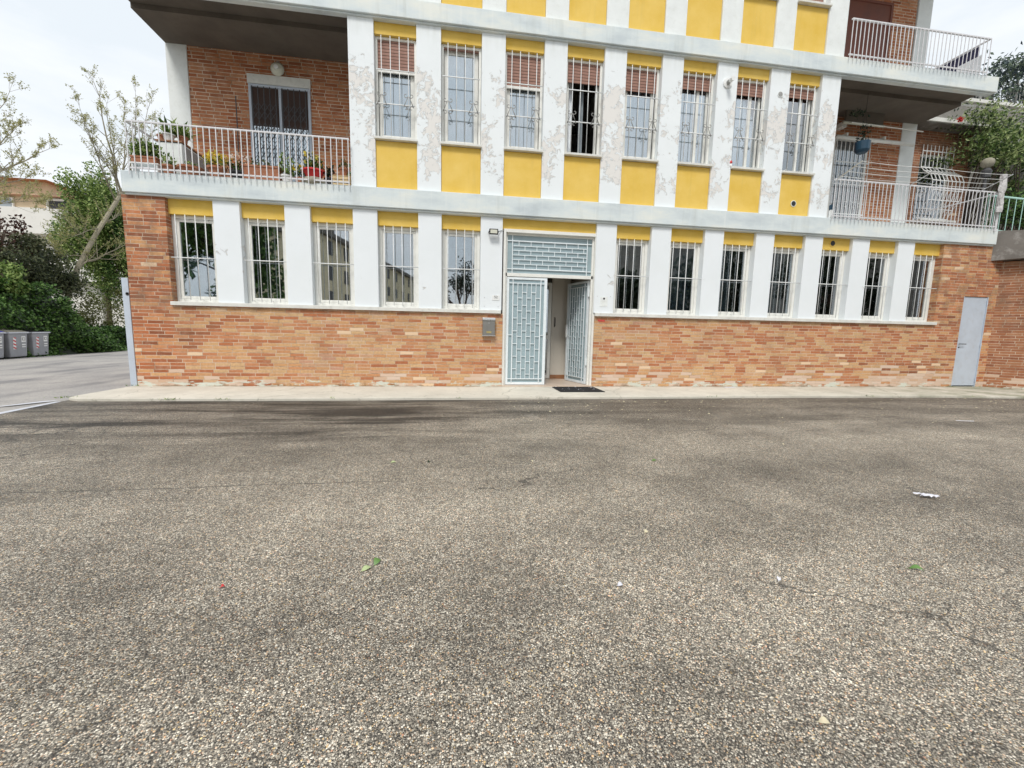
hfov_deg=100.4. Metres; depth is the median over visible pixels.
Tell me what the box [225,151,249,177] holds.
potted plant
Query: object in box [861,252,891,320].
window
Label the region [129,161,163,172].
plant stand
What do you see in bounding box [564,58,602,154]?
window
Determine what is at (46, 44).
sky
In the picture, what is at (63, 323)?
ivy hedge
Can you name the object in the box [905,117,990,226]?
neighbour house
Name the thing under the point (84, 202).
evergreen tree
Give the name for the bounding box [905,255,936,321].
window
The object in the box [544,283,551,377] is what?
inner door
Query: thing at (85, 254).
slender tree
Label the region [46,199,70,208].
window
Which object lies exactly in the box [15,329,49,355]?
waste bin
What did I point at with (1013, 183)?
climbing shrub
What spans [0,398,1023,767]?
yard asphalt
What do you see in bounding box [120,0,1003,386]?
apartment building
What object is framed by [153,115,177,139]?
potted plant
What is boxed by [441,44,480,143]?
window
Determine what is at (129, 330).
gate post
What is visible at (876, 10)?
balcony door
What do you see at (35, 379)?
road
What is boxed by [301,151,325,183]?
potted plant
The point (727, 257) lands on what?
window
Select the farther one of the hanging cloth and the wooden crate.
the hanging cloth
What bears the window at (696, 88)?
in the apartment building
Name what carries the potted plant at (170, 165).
on the apartment building
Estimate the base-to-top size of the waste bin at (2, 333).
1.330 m
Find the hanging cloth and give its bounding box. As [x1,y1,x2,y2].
[995,174,1007,212]
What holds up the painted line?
on the road
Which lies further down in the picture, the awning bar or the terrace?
the awning bar
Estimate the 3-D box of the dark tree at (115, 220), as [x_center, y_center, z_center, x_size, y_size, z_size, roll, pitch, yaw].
[-28.939,-8.992,31.680,2.728,12.773,3.912,0,7,-9]
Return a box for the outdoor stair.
[984,194,1023,261]
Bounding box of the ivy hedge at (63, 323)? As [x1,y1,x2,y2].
[0,277,127,358]
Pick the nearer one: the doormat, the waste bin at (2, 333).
the doormat
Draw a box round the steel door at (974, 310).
[951,296,988,386]
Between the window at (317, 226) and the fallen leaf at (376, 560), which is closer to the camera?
the fallen leaf at (376, 560)
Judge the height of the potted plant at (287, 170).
0.582 m
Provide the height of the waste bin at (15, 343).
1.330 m
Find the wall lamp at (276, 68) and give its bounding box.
[270,61,283,75]
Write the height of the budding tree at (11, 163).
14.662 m
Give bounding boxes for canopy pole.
[235,96,238,154]
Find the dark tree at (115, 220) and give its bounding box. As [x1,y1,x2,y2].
[93,169,127,309]
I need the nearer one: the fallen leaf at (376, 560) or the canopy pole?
the fallen leaf at (376, 560)
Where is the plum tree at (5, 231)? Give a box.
[0,208,39,263]
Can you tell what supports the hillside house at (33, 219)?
on the ground
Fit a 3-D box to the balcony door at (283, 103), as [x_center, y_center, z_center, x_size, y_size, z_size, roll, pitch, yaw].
[-5.010,-5.281,9.282,1.265,2.600,0.124,0,7,-9]
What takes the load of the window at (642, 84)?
in the apartment building
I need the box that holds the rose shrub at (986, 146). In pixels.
[930,90,1023,227]
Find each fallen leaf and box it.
[360,565,370,571]
[373,557,380,566]
[816,716,829,723]
[910,564,923,570]
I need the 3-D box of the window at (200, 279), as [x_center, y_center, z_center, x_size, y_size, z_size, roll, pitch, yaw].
[-5.965,-2.358,8.102,0.786,1.588,0.282,0,7,-9]
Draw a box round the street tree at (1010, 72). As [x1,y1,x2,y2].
[973,41,1023,103]
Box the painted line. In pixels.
[0,400,56,413]
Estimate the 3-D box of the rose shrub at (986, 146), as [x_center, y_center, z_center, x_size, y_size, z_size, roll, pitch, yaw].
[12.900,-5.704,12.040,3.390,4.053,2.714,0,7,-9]
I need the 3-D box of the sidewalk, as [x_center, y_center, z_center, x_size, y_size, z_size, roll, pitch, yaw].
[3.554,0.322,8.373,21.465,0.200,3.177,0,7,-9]
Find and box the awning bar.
[835,122,923,146]
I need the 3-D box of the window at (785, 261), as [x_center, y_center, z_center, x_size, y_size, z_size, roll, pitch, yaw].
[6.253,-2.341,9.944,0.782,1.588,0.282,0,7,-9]
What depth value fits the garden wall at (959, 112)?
14.06 m
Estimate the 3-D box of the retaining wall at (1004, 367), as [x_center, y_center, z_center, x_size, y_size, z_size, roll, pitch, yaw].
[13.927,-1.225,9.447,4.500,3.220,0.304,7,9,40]
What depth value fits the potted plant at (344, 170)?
8.20 m
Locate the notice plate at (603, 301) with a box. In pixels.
[600,297,607,306]
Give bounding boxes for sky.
[0,0,1023,188]
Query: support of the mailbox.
attached to the apartment building
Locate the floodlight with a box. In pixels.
[488,228,506,234]
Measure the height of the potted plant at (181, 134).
0.517 m
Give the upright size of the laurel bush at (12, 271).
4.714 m
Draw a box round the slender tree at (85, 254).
[17,64,164,300]
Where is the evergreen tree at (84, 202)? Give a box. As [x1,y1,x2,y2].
[44,160,127,321]
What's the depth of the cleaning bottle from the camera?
9.67 m
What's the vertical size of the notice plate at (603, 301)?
0.210 m
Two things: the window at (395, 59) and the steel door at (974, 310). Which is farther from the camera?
the steel door at (974, 310)
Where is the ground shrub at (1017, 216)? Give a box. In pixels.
[965,181,1023,229]
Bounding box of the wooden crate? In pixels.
[332,175,350,184]
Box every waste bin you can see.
[0,329,28,358]
[0,331,5,358]
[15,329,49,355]
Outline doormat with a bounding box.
[552,386,604,391]
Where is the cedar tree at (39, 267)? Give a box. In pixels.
[0,230,90,296]
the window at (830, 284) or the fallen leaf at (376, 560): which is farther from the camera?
the window at (830, 284)
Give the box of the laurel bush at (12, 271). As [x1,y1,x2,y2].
[0,259,30,295]
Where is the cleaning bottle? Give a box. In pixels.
[828,204,832,217]
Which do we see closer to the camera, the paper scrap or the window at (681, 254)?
the paper scrap
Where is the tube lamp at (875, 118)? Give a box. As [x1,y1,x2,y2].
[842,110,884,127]
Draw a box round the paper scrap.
[913,492,938,496]
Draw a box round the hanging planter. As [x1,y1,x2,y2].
[848,93,871,154]
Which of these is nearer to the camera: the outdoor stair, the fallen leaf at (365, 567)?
the fallen leaf at (365, 567)
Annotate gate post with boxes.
[121,278,137,385]
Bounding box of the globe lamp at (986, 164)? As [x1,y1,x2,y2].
[976,157,995,227]
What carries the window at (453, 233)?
in the apartment building
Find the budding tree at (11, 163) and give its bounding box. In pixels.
[0,72,61,212]
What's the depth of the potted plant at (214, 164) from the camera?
7.83 m
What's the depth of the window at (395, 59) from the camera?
8.24 m
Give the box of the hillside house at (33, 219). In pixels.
[0,177,106,326]
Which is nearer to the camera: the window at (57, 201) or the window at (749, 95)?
the window at (749, 95)
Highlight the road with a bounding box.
[0,350,130,411]
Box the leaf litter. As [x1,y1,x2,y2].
[514,398,1021,444]
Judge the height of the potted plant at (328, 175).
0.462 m
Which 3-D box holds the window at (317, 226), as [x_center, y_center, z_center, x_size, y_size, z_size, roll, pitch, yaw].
[-3.503,-2.349,8.430,0.776,1.588,0.195,0,7,-9]
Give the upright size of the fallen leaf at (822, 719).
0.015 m
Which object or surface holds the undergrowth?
on the verge
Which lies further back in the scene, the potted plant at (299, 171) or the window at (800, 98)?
the window at (800, 98)
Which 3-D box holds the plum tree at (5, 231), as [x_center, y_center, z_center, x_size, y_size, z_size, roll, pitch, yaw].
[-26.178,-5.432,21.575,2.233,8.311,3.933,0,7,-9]
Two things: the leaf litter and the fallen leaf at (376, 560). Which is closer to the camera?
the fallen leaf at (376, 560)
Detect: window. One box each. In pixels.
[0,197,14,206]
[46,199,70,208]
[171,214,218,302]
[244,218,287,303]
[313,222,354,305]
[375,35,416,138]
[379,226,418,307]
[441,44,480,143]
[442,230,479,309]
[504,50,542,149]
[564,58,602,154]
[613,238,647,313]
[622,65,659,158]
[666,241,699,315]
[678,72,713,163]
[718,244,750,316]
[731,79,766,167]
[767,247,798,317]
[782,85,816,171]
[815,250,845,318]
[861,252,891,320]
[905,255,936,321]
[912,154,949,219]
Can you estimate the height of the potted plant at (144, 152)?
0.453 m
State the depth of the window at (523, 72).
8.60 m
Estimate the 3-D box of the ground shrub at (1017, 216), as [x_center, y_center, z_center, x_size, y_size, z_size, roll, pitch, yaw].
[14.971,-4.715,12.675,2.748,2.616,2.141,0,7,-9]
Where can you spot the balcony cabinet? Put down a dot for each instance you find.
(182, 151)
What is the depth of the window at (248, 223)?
8.23 m
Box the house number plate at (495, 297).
[492,295,498,299]
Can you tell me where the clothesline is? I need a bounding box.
[835,160,1012,192]
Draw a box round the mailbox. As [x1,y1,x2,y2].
[482,318,495,335]
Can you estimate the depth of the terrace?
14.32 m
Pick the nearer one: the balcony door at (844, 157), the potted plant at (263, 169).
the potted plant at (263, 169)
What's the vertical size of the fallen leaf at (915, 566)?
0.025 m
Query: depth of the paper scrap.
3.35 m
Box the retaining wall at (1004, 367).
[982,261,1023,388]
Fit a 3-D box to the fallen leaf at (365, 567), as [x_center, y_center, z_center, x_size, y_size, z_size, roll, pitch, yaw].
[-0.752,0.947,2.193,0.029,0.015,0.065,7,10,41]
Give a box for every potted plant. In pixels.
[128,137,164,163]
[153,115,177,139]
[158,153,177,173]
[165,117,199,143]
[176,160,204,174]
[200,149,231,176]
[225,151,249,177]
[241,157,282,180]
[277,152,295,180]
[292,163,305,181]
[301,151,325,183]
[322,162,334,183]
[338,158,347,175]
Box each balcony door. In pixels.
[247,73,312,181]
[826,139,871,219]
[844,0,893,61]
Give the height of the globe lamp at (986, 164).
2.245 m
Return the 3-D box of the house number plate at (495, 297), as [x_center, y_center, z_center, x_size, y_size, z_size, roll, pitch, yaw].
[-0.335,-1.788,8.844,0.150,0.100,0.010,0,7,-9]
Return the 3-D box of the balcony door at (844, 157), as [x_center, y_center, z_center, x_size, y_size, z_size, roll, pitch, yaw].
[8.929,-5.203,11.365,1.027,2.490,0.139,0,7,-9]
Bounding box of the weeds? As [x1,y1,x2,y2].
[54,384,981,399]
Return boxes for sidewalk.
[69,386,1023,400]
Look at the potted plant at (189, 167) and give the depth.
7.77 m
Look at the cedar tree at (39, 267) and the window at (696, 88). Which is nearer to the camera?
the window at (696, 88)
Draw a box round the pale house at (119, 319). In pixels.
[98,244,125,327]
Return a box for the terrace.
[961,82,1023,111]
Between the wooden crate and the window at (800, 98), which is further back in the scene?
the window at (800, 98)
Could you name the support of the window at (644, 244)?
in the apartment building
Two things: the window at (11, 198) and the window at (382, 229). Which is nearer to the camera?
the window at (382, 229)
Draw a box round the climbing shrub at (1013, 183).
[976,111,1023,229]
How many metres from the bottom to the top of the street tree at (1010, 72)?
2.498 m
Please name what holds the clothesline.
attached to the apartment building
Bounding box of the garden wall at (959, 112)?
[937,105,1023,229]
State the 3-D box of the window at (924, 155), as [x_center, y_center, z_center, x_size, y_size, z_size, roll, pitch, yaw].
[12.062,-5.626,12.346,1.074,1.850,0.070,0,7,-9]
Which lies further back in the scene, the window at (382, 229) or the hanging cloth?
the hanging cloth
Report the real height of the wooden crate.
0.202 m
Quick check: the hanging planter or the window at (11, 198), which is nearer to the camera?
the hanging planter
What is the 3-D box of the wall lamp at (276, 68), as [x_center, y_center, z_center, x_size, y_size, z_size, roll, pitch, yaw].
[-4.986,-6.714,9.057,0.280,0.320,0.170,0,7,-9]
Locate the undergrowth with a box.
[61,275,124,326]
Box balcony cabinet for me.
[155,139,210,175]

